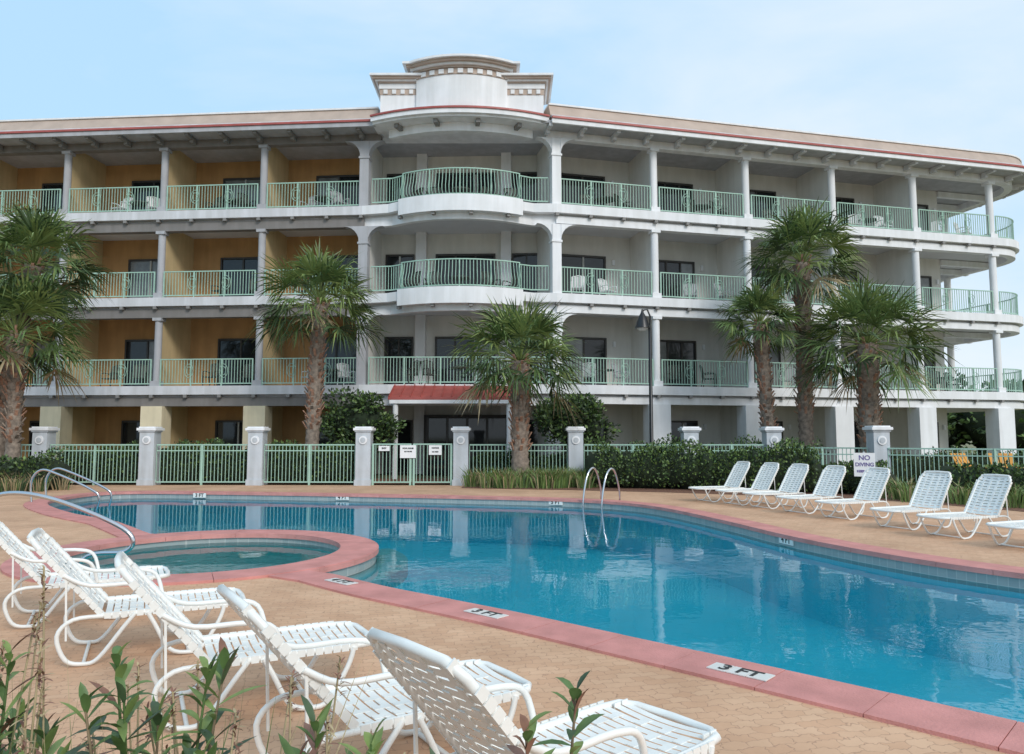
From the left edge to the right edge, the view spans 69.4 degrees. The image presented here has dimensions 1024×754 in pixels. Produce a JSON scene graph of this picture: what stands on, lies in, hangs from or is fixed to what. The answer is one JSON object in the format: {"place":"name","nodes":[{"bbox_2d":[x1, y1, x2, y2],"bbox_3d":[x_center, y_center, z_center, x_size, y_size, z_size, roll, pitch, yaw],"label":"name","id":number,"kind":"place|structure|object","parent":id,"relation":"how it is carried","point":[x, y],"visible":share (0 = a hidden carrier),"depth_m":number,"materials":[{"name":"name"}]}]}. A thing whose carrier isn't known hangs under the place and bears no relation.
{"place":"outdoors","nodes":[
{"label":"outdoors","id":0,"kind":"place"},
{"bbox_2d":[0,469,75,491],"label":"ornamental grass","id":1,"kind":"object","parent":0,"point":[11,484],"depth_m":20.34,"materials":[{"name":"green plant"}]},
{"bbox_2d":[10,643,373,753],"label":"dune grass","id":2,"kind":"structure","parent":0,"point":[196,734],"depth_m":1.60,"materials":[{"name":"plant"}]},
{"bbox_2d":[0,485,1023,753],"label":"pool deck","id":3,"kind":"structure","parent":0,"point":[742,721],"depth_m":5.03,"materials":[{"name":"concrete"}]},
{"bbox_2d":[0,631,36,753],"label":"oleander shrub","id":4,"kind":"object","parent":3,"relation":"on","point":[8,655],"visible":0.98,"depth_m":1.53,"materials":[{"name":"green plant"}]},
{"bbox_2d":[0,694,55,753],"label":"oleander shrub","id":5,"kind":"object","parent":3,"relation":"on","point":[22,708],"visible":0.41,"depth_m":1.85,"materials":[{"name":"green plant"}]},
{"bbox_2d":[0,447,72,489],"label":"shrub mass","id":6,"kind":"object","parent":3,"relation":"on","point":[23,467],"visible":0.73,"depth_m":20.89,"materials":[{"name":"green plant"}]},
{"bbox_2d":[29,427,59,458],"bbox_3d":[-14.750,2.480,23.276,0.600,1.830,0.600,0,-5,0],"label":"fence post","id":7,"kind":"object","parent":3,"relation":"on","point":[43,438],"visible":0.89,"depth_m":23.08,"materials":[{"name":"paint"}]},
{"bbox_2d":[0,263,101,460],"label":"palm tree","id":8,"kind":"object","parent":3,"relation":"on","point":[28,300],"visible":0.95,"depth_m":22.09,"materials":[{"name":"green plant"}]},
{"bbox_2d":[0,701,113,753],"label":"oleander shrub","id":9,"kind":"object","parent":3,"relation":"on","point":[47,735],"visible":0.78,"depth_m":1.54,"materials":[{"name":"green plant"}]},
{"bbox_2d":[0,197,116,457],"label":"palm tree","id":10,"kind":"object","parent":3,"relation":"on","point":[37,229],"visible":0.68,"depth_m":23.07,"materials":[{"name":"green plant"}]},
{"bbox_2d":[0,491,135,563],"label":"pool handrail","id":11,"kind":"object","parent":3,"relation":"on","point":[128,532],"visible":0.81,"depth_m":9.24,"materials":[{"name":"silver metal"}]},
{"bbox_2d":[29,467,111,509],"bbox_3d":[-10.266,2.668,17.235,1.826,1.089,0.756,0,-5,4],"label":"pool handrail","id":12,"kind":"object","parent":3,"relation":"on","point":[70,479],"visible":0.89,"depth_m":16.95,"materials":[{"name":"silver metal"}]},
{"bbox_2d":[0,521,169,628],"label":"lounge chair","id":13,"kind":"object","parent":3,"relation":"on","point":[18,555],"visible":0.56,"depth_m":6.13,"materials":[{"name":"white plastic"}]},
{"bbox_2d":[27,528,245,666],"bbox_3d":[-2.645,1.498,5.291,1.394,0.871,0.640,2,-5,-26],"label":"lounge chair","id":14,"kind":"object","parent":3,"relation":"on","point":[83,585],"visible":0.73,"depth_m":5.16,"materials":[{"name":"white plastic"}]},
{"bbox_2d":[136,427,164,484],"bbox_3d":[-11.450,2.488,23.375,0.600,1.830,0.600,0,-5,0],"label":"fence post","id":15,"kind":"object","parent":3,"relation":"on","point":[150,439],"visible":1,"depth_m":23.16,"materials":[{"name":"paint"}]},
{"bbox_2d":[61,636,265,753],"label":"oleander shrub","id":16,"kind":"object","parent":3,"relation":"on","point":[219,669],"visible":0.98,"depth_m":1.50,"materials":[{"name":"green plant"}]},
{"bbox_2d":[180,736,216,753],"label":"oleander shrub","id":17,"kind":"object","parent":3,"relation":"on","point":[212,750],"visible":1,"depth_m":1.44,"materials":[{"name":"green plant"}]},
{"bbox_2d":[0,565,405,753],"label":"dry seed stalks","id":18,"kind":"object","parent":3,"relation":"on","point":[40,668],"visible":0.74,"depth_m":1.55,"materials":[{"name":"plant"}]},
{"bbox_2d":[114,551,369,731],"bbox_3d":[-1.500,1.411,4.225,1.394,0.871,0.640,2,-5,-27],"label":"lounge chair","id":19,"kind":"object","parent":3,"relation":"on","point":[181,626],"visible":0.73,"depth_m":4.16,"materials":[{"name":"white plastic"}]},
{"bbox_2d":[245,427,270,484],"bbox_3d":[-8.050,2.488,23.375,0.600,1.830,0.600,0,-5,0],"label":"fence post","id":20,"kind":"object","parent":3,"relation":"on","point":[257,439],"visible":1,"depth_m":23.15,"materials":[{"name":"paint"}]},
{"bbox_2d":[278,695,385,753],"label":"oleander shrub","id":21,"kind":"object","parent":3,"relation":"on","point":[373,742],"visible":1,"depth_m":1.43,"materials":[{"name":"green plant"}]},
{"bbox_2d":[353,427,375,485],"bbox_3d":[-4.650,2.480,23.276,0.600,1.830,0.600,0,-5,0],"label":"fence post","id":22,"kind":"object","parent":3,"relation":"on","point":[363,458],"visible":0.98,"depth_m":23.05,"materials":[{"name":"paint"}]},
{"bbox_2d":[216,584,531,753],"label":"lounge chair","id":23,"kind":"object","parent":3,"relation":"on","point":[281,649],"visible":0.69,"depth_m":3.28,"materials":[{"name":"white plastic"}]},
{"bbox_2d":[371,444,452,484],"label":"pool gate","id":24,"kind":"structure","parent":3,"relation":"on","point":[423,481],"depth_m":23.13,"materials":[{"name":"green metal"}]},
{"bbox_2d":[400,445,415,457],"bbox_3d":[-3.250,2.332,23.125,0.500,0.400,0.020,0,-5,0],"label":"gate sign","id":25,"kind":"object","parent":24,"relation":"attached to","point":[407,451],"visible":1,"depth_m":23.12,"materials":[{"name":"white plastic"}]},
{"bbox_2d":[429,445,441,454],"bbox_3d":[-2.400,2.283,23.129,0.400,0.300,0.020,0,-5,0],"label":"gate sign","id":26,"kind":"object","parent":24,"relation":"attached to","point":[435,449],"visible":1,"depth_m":23.12,"materials":[{"name":"white plastic"}]},
{"bbox_2d":[451,427,470,485],"bbox_3d":[-1.600,2.480,23.276,0.600,1.830,0.600,0,-5,0],"label":"fence post","id":27,"kind":"object","parent":3,"relation":"on","point":[460,447],"visible":0.97,"depth_m":23.05,"materials":[{"name":"paint"}]},
{"bbox_2d":[21,444,1023,487],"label":"pool fence","id":28,"kind":"object","parent":3,"relation":"on","point":[994,456],"visible":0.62,"depth_m":23.19,"materials":[{"name":"green metal"}]},
{"bbox_2d":[23,491,1023,753],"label":"swimming pool","id":29,"kind":"structure","parent":3,"relation":"in","point":[921,643],"depth_m":10.59,"materials":[{"name":"liquid"}]},
{"bbox_2d":[0,529,376,585],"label":"hot tub","id":30,"kind":"object","parent":29,"relation":"in","point":[197,557],"visible":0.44,"depth_m":11.00,"materials":[{"name":"paint"}]},
{"bbox_2d":[365,627,720,753],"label":"lounge chair","id":31,"kind":"object","parent":3,"relation":"on","point":[470,691],"visible":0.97,"depth_m":2.57,"materials":[{"name":"white plastic"}]},
{"bbox_2d":[84,478,1023,511],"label":"planting bed","id":32,"kind":"object","parent":3,"relation":"on","point":[845,495],"visible":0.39,"depth_m":21.18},
{"bbox_2d":[58,440,138,484],"bbox_3d":[-13.232,2.806,23.996,3.113,1.671,1.218,0,-5,0],"label":"hedge","id":33,"kind":"object","parent":32,"relation":"on","point":[123,472],"visible":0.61,"depth_m":23.69,"materials":[{"name":"green plant"}]},
{"bbox_2d":[160,438,246,484],"bbox_3d":[-9.823,2.798,23.993,3.532,1.679,1.220,0,-5,0],"label":"hedge","id":34,"kind":"object","parent":32,"relation":"on","point":[211,464],"visible":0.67,"depth_m":23.69,"materials":[{"name":"green plant"}]},
{"bbox_2d":[266,439,355,484],"bbox_3d":[-6.423,2.809,24.012,3.532,1.644,1.234,0,-5,0],"label":"hedge","id":35,"kind":"object","parent":32,"relation":"on","point":[315,466],"visible":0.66,"depth_m":23.70,"materials":[{"name":"green plant"}]},
{"bbox_2d":[239,238,391,449],"bbox_3d":[-6.629,-0.739,25.048,5.055,8.536,5.125,0,-5,0],"label":"palm tree","id":36,"kind":"object","parent":32,"relation":"on","point":[326,269],"visible":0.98,"depth_m":24.86,"materials":[{"name":"green plant"}]},
{"bbox_2d":[319,384,406,452],"bbox_3d":[-5.363,1.945,25.973,3.139,3.356,2.468,0,-5,0],"label":"shrub","id":37,"kind":"object","parent":32,"relation":"on","point":[343,421],"visible":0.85,"depth_m":25.47,"materials":[{"name":"green plant"}]},
{"bbox_2d":[438,291,597,474],"bbox_3d":[0.110,0.260,22.763,5.186,6.173,5.102,0,-5,0],"label":"palm tree","id":38,"kind":"object","parent":32,"relation":"on","point":[523,328],"visible":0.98,"depth_m":22.58,"materials":[{"name":"green plant"}]},
{"bbox_2d":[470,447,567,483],"bbox_3d":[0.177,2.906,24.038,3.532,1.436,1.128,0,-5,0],"label":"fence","id":39,"kind":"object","parent":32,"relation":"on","point":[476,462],"visible":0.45,"depth_m":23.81,"materials":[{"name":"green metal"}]},
{"bbox_2d":[457,464,604,488],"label":"ornamental grass","id":40,"kind":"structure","parent":32,"relation":"on","point":[549,478],"depth_m":21.82,"materials":[{"name":"green plant"}]},
{"bbox_2d":[531,390,622,449],"bbox_3d":[2.272,2.032,25.920,3.265,3.164,2.257,0,-5,0],"label":"shrub","id":41,"kind":"object","parent":32,"relation":"on","point":[593,422],"visible":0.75,"depth_m":25.43,"materials":[{"name":"green plant"}]},
{"bbox_2d":[635,309,653,445],"bbox_3d":[4.510,0.595,25.034,0.660,5.872,0.540,0,-5,0],"label":"street lamp","id":42,"kind":"object","parent":32,"relation":"on","point":[643,323],"visible":0.83,"depth_m":25.05,"materials":[{"name":"black metal"}]},
{"bbox_2d":[584,436,823,492],"bbox_3d":[5.340,2.562,21.357,6.795,1.710,1.931,-2,-5,22],"label":"hedge","id":43,"kind":"object","parent":32,"relation":"on","point":[657,467],"visible":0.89,"depth_m":21.07,"materials":[{"name":"green plant"}]},
{"bbox_2d":[583,432,828,467],"bbox_3d":[6.056,2.736,24.103,8.090,1.882,1.395,0,-5,0],"label":"fence","id":44,"kind":"object","parent":32,"relation":"on","point":[676,438],"visible":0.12,"depth_m":24.08,"materials":[{"name":"green metal"}]},
{"bbox_2d":[710,276,809,427],"bbox_3d":[8.675,0.034,25.729,3.379,7.107,3.760,-3,-6,32],"label":"palm tree","id":45,"kind":"object","parent":32,"relation":"on","point":[758,301],"visible":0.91,"depth_m":25.52,"materials":[{"name":"green plant"}]},
{"bbox_2d":[733,197,871,446],"bbox_3d":[10.453,-1.433,26.113,5.129,10.092,4.800,0,-5,0],"label":"palm tree","id":46,"kind":"object","parent":32,"relation":"on","point":[797,226],"visible":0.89,"depth_m":25.86,"materials":[{"name":"green plant"}]},
{"bbox_2d":[810,459,898,494],"bbox_3d":[8.908,2.699,19.881,2.729,1.030,1.455,-4,-6,37],"label":"hedge","id":47,"kind":"object","parent":32,"relation":"on","point":[850,482],"visible":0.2,"depth_m":19.43,"materials":[{"name":"green plant"}]},
{"bbox_2d":[853,452,874,488],"bbox_3d":[9.011,2.460,18.892,0.500,1.100,0.088,-2,-5,20],"label":"no diving sign","id":48,"kind":"object","parent":32,"relation":"on","point":[863,462],"visible":0.69,"depth_m":18.89,"materials":[{"name":"paint"}]},
{"bbox_2d":[777,270,959,452],"bbox_3d":[11.770,-0.099,24.583,5.738,7.185,5.779,0,-5,0],"label":"palm tree","id":49,"kind":"object","parent":32,"relation":"on","point":[866,308],"visible":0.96,"depth_m":24.04,"materials":[{"name":"green plant"}]},
{"bbox_2d":[862,426,892,471],"bbox_3d":[10.600,2.326,21.382,0.600,1.830,0.600,0,-5,0],"label":"fence post","id":50,"kind":"object","parent":32,"relation":"on","point":[878,441],"visible":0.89,"depth_m":21.18,"materials":[{"name":"paint"}]},
{"bbox_2d":[871,475,1023,507],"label":"ornamental grass","id":51,"kind":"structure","parent":32,"relation":"on","point":[903,491],"depth_m":16.77,"materials":[{"name":"green plant"}]},
{"bbox_2d":[890,445,1023,482],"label":"fence","id":52,"kind":"object","parent":32,"relation":"on","point":[912,463],"visible":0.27,"depth_m":24.04,"materials":[{"name":"green metal"}]},
{"bbox_2d":[934,460,1023,502],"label":"hedge","id":53,"kind":"object","parent":32,"relation":"on","point":[972,473],"visible":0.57,"depth_m":17.12,"materials":[{"name":"green plant"}]},
{"bbox_2d":[506,670,603,753],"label":"oleander shrub","id":54,"kind":"object","parent":3,"relation":"on","point":[529,728],"visible":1,"depth_m":1.41,"materials":[{"name":"green plant"}]},
{"bbox_2d":[565,427,585,484],"bbox_3d":[2.000,2.484,23.325,0.600,1.830,0.600,0,-5,0],"label":"fence post","id":55,"kind":"object","parent":3,"relation":"on","point":[575,445],"visible":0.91,"depth_m":23.11,"materials":[{"name":"paint"}]},
{"bbox_2d":[582,467,620,538],"bbox_3d":[2.109,2.930,17.408,0.587,1.601,0.769,-4,-6,43],"label":"pool ladder","id":56,"kind":"object","parent":3,"relation":"on","point":[601,489],"visible":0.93,"depth_m":17.38,"materials":[{"name":"silver metal"}]},
{"bbox_2d":[678,427,700,453],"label":"fence post","id":57,"kind":"object","parent":3,"relation":"on","point":[688,433],"visible":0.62,"depth_m":23.09,"materials":[{"name":"paint"}]},
{"bbox_2d":[688,461,749,501],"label":"lounge chair","id":58,"kind":"object","parent":3,"relation":"on","point":[736,483],"visible":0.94,"depth_m":17.56,"materials":[{"name":"white plastic"}]},
{"bbox_2d":[715,462,778,505],"bbox_3d":[5.289,2.393,16.648,1.445,0.929,0.604,2,-5,-20],"label":"lounge chair","id":59,"kind":"object","parent":3,"relation":"on","point":[763,484],"visible":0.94,"depth_m":16.76,"materials":[{"name":"white plastic"}]},
{"bbox_2d":[759,427,783,452],"bbox_3d":[8.150,2.472,23.176,0.600,1.830,0.600,0,-5,0],"label":"fence post","id":60,"kind":"object","parent":3,"relation":"on","point":[770,435],"visible":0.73,"depth_m":23.00,"materials":[{"name":"paint"}]},
{"bbox_2d":[742,463,808,508],"bbox_3d":[5.642,2.328,15.843,1.445,0.929,0.604,2,-5,-21],"label":"lounge chair","id":61,"kind":"object","parent":3,"relation":"on","point":[800,472],"visible":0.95,"depth_m":15.96,"materials":[{"name":"white plastic"}]},
{"bbox_2d":[776,465,845,513],"bbox_3d":[5.994,2.246,14.840,1.445,0.929,0.604,2,-5,-22],"label":"lounge chair","id":62,"kind":"object","parent":3,"relation":"on","point":[839,472],"visible":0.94,"depth_m":14.96,"materials":[{"name":"white plastic"}]},
{"bbox_2d":[815,467,889,519],"bbox_3d":[6.343,2.161,13.797,1.445,0.929,0.604,2,-5,-22],"label":"lounge chair","id":63,"kind":"object","parent":3,"relation":"on","point":[875,478],"visible":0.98,"depth_m":13.92,"materials":[{"name":"white plastic"}]},
{"bbox_2d":[869,471,952,530],"bbox_3d":[6.648,2.043,12.338,1.445,0.929,0.604,2,-5,-24],"label":"lounge chair","id":64,"kind":"object","parent":3,"relation":"on","point":[911,507],"visible":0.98,"depth_m":12.47,"materials":[{"name":"white plastic"}]},
{"bbox_2d":[916,474,1012,539],"bbox_3d":[6.885,1.956,11.275,1.445,0.929,0.604,2,-5,-18],"label":"lounge chair","id":65,"kind":"object","parent":3,"relation":"on","point":[990,501],"visible":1,"depth_m":11.37,"materials":[{"name":"white plastic"}]},
{"bbox_2d":[986,520,1023,547],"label":"lounge chair","id":66,"kind":"object","parent":3,"relation":"on","point":[1012,525],"visible":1,"depth_m":10.18,"materials":[{"name":"white plastic"}]},
{"bbox_2d":[0,0,1023,391],"label":"sky","id":67,"kind":"structure","parent":0,"point":[947,73],"materials":[{"name":"blue"}]},
{"bbox_2d":[73,441,986,485],"bbox_3d":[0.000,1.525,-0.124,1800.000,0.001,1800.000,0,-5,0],"label":"ground","id":68,"kind":"structure","parent":0,"point":[446,476],"depth_m":28.85,"materials":[{"name":"plant"}]},
{"bbox_2d":[0,53,1023,473],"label":"structure","id":69,"kind":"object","parent":68,"relation":"on","point":[466,109],"visible":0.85,"depth_m":30.54,"materials":[{"name":"white paint"}]},
{"bbox_2d":[100,365,122,385],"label":"patio chair","id":70,"kind":"object","parent":69,"relation":"on","point":[114,369],"visible":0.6,"depth_m":30.45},
{"bbox_2d":[112,197,132,211],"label":"patio chair","id":71,"kind":"object","parent":69,"relation":"on","point":[123,206],"visible":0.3,"depth_m":30.46,"materials":[{"name":"white paint"}]},
{"bbox_2d":[131,364,147,385],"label":"patio chair","id":72,"kind":"object","parent":69,"relation":"on","point":[138,374],"visible":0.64,"depth_m":30.03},
{"bbox_2d":[146,196,159,209],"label":"patio chair","id":73,"kind":"object","parent":69,"relation":"on","point":[148,202],"visible":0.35,"depth_m":30.45,"materials":[{"name":"white paint"}]},
{"bbox_2d":[202,363,220,385],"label":"patio chair","id":74,"kind":"object","parent":69,"relation":"on","point":[212,366],"visible":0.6,"depth_m":29.61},
{"bbox_2d":[205,196,224,209],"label":"patio chair","id":75,"kind":"object","parent":69,"relation":"on","point":[221,205],"visible":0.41,"depth_m":30.35,"materials":[{"name":"metal"}]},
{"bbox_2d":[211,278,230,296],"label":"patio chair","id":76,"kind":"object","parent":69,"relation":"on","point":[221,287],"visible":0.43,"depth_m":29.86,"materials":[{"name":"metal"}]},
{"bbox_2d":[236,192,255,208],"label":"patio chair","id":77,"kind":"object","parent":69,"relation":"on","point":[239,195],"visible":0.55,"depth_m":29.93,"materials":[{"name":"metal"}]},
{"bbox_2d":[240,363,254,385],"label":"patio chair","id":78,"kind":"object","parent":69,"relation":"on","point":[247,371],"visible":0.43,"depth_m":29.74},
{"bbox_2d":[330,191,349,206],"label":"patio chair","id":79,"kind":"object","parent":69,"relation":"on","point":[337,199],"visible":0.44,"depth_m":29.68,"materials":[{"name":"grey paint"}]},
{"bbox_2d":[337,363,355,384],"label":"patio chair","id":80,"kind":"object","parent":69,"relation":"on","point":[340,375],"visible":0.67,"depth_m":29.43,"materials":[{"name":"white paint"}]},
{"bbox_2d":[400,360,420,383],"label":"patio chair","id":81,"kind":"object","parent":69,"relation":"on","point":[418,363],"visible":0.76,"depth_m":28.39,"materials":[{"name":"grey metal"}]},
{"bbox_2d":[403,271,420,286],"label":"patio chair","id":82,"kind":"object","parent":69,"relation":"on","point":[413,284],"visible":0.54,"depth_m":28.58,"materials":[{"name":"metal"}]},
{"bbox_2d":[421,360,439,383],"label":"patio chair","id":83,"kind":"object","parent":69,"relation":"on","point":[428,373],"visible":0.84,"depth_m":28.35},
{"bbox_2d":[423,271,439,286],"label":"patio chair","id":84,"kind":"object","parent":69,"relation":"on","point":[432,279],"visible":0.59,"depth_m":28.74,"materials":[{"name":"grey metal"}]},
{"bbox_2d":[388,384,511,478],"bbox_3d":[-2.150,2.037,28.148,4.600,3.503,3.459,0,-5,0],"label":"entrance awning","id":85,"kind":"object","parent":69,"relation":"attached to","point":[490,429],"visible":0.66,"depth_m":29.60,"materials":[{"name":"red metal"}]},
{"bbox_2d":[414,152,510,473],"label":"bay piers","id":86,"kind":"structure","parent":69,"relation":"attached to","point":[420,320],"depth_m":30.52,"materials":[{"name":"white paint"}]},
{"bbox_2d":[28,172,945,473],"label":"doors and windows","id":87,"kind":"structure","parent":69,"relation":"attached to","point":[398,350],"depth_m":31.25,"materials":[{"name":"black glass"}]},
{"bbox_2d":[481,271,500,286],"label":"patio chair","id":88,"kind":"object","parent":69,"relation":"on","point":[486,277],"visible":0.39,"depth_m":28.67,"materials":[{"name":"metal"}]},
{"bbox_2d":[0,167,1022,392],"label":"balcony railings","id":89,"kind":"object","parent":69,"relation":"on","point":[971,385],"visible":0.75,"depth_m":29.22,"materials":[{"name":"green metal"}]},
{"bbox_2d":[502,273,520,287],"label":"patio chair","id":90,"kind":"object","parent":69,"relation":"on","point":[514,281],"visible":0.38,"depth_m":28.94,"materials":[{"name":"grey metal"}]},
{"bbox_2d":[571,275,584,293],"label":"patio chair","id":91,"kind":"object","parent":69,"relation":"on","point":[578,283],"visible":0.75,"depth_m":29.44,"materials":[{"name":"white paint"}]},
{"bbox_2d":[582,362,595,384],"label":"patio chair","id":92,"kind":"object","parent":69,"relation":"on","point":[585,369],"visible":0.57,"depth_m":29.27,"materials":[{"name":"grey paint"}]},
{"bbox_2d":[595,196,615,205],"bbox_3d":[3.782,-6.851,29.987,0.840,0.720,0.840,0,-5,0],"label":"patio table","id":93,"kind":"object","parent":69,"relation":"on","point":[602,199],"visible":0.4,"depth_m":29.91,"materials":[{"name":"metal"}]},
{"bbox_2d":[598,279,617,295],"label":"patio chair","id":94,"kind":"object","parent":69,"relation":"on","point":[601,287],"visible":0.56,"depth_m":29.97,"materials":[{"name":"white paint"}]},
{"bbox_2d":[611,363,629,384],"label":"patio chair","id":95,"kind":"object","parent":69,"relation":"on","point":[619,373],"visible":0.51,"depth_m":29.56,"materials":[{"name":"grey paint"}]},
{"bbox_2d":[614,194,631,208],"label":"patio chair","id":96,"kind":"object","parent":69,"relation":"on","point":[624,204],"visible":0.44,"depth_m":30.01,"materials":[{"name":"grey metal"}]},
{"bbox_2d":[667,365,683,385],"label":"patio chair","id":97,"kind":"object","parent":69,"relation":"on","point":[678,374],"visible":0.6,"depth_m":30.29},
{"bbox_2d":[679,200,695,213],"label":"patio chair","id":98,"kind":"object","parent":69,"relation":"on","point":[690,206],"visible":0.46,"depth_m":30.81,"materials":[{"name":"grey metal"}]},
{"bbox_2d":[683,283,697,298],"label":"patio chair","id":99,"kind":"object","parent":69,"relation":"on","point":[685,293],"visible":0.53,"depth_m":30.97,"materials":[{"name":"grey paint"}]},
{"bbox_2d":[699,365,716,386],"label":"patio chair","id":100,"kind":"object","parent":69,"relation":"on","point":[703,374],"visible":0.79,"depth_m":30.30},
{"bbox_2d":[780,368,794,387],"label":"patio chair","id":101,"kind":"object","parent":69,"relation":"on","point":[789,378],"visible":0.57,"depth_m":31.47,"materials":[{"name":"grey paint"}]},
{"bbox_2d":[927,371,942,390],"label":"patio chair","id":102,"kind":"object","parent":69,"relation":"on","point":[936,381],"visible":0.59,"depth_m":33.02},
{"bbox_2d":[950,453,985,467],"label":"adirondack chair","id":103,"kind":"object","parent":68,"relation":"on","point":[960,459],"visible":0.12,"depth_m":22.82,"materials":[{"name":"orange wood"}]},
{"bbox_2d":[945,365,1023,454],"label":"distant trees","id":104,"kind":"object","parent":68,"relation":"on","point":[964,428],"visible":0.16,"depth_m":56.83,"materials":[{"name":"green plant"}]},
{"bbox_2d":[988,453,1020,468],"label":"adirondack chair","id":105,"kind":"object","parent":68,"relation":"on","point":[1005,458],"visible":0.08,"depth_m":22.84,"materials":[{"name":"orange wood"}]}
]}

